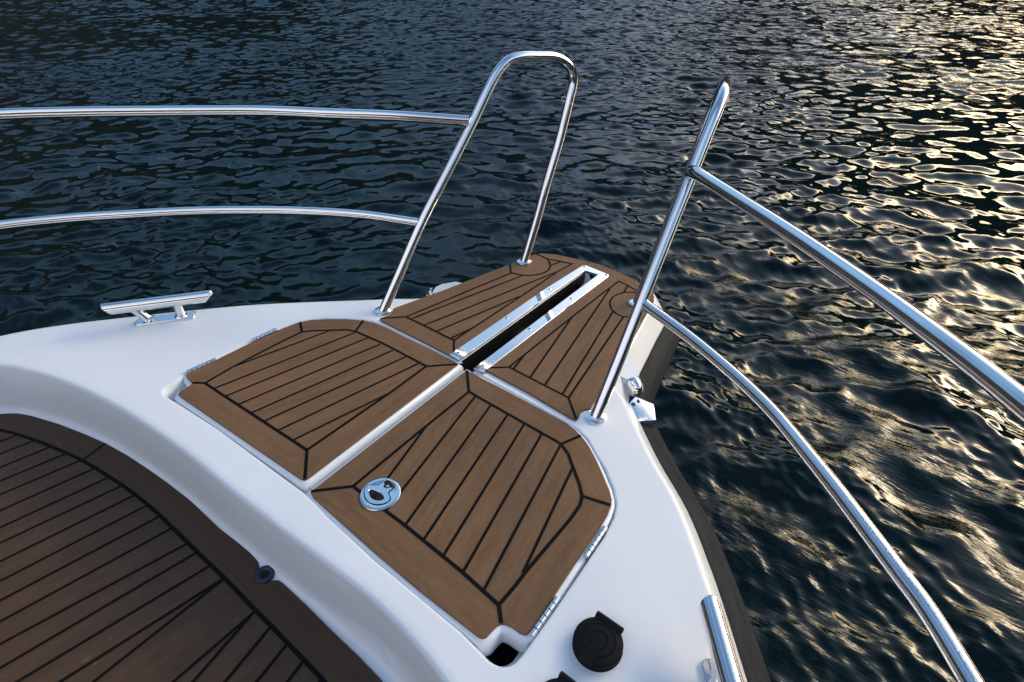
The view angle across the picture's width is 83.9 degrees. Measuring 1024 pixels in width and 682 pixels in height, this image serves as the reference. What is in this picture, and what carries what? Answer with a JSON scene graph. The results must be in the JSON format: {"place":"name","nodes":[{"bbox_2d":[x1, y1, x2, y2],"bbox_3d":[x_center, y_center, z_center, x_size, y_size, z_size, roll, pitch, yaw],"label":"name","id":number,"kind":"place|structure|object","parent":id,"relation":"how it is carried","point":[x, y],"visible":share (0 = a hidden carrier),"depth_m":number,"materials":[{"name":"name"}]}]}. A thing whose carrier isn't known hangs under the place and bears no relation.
{"place":"outdoors","nodes":[
{"label":"outdoors","id":0,"kind":"place"},
{"bbox_2d":[0,0,1023,681],"bbox_3d":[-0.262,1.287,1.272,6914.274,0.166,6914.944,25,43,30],"label":"lake water","id":1,"kind":"structure","parent":0,"point":[880,140],"depth_m":4.52,"materials":[{"name":"blue liquid"}]},
{"bbox_2d":[0,51,1023,681],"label":"motor boat","id":2,"kind":"object","parent":1,"relation":"on","point":[478,479],"visible":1,"depth_m":1.04,"materials":[{"name":"white"}]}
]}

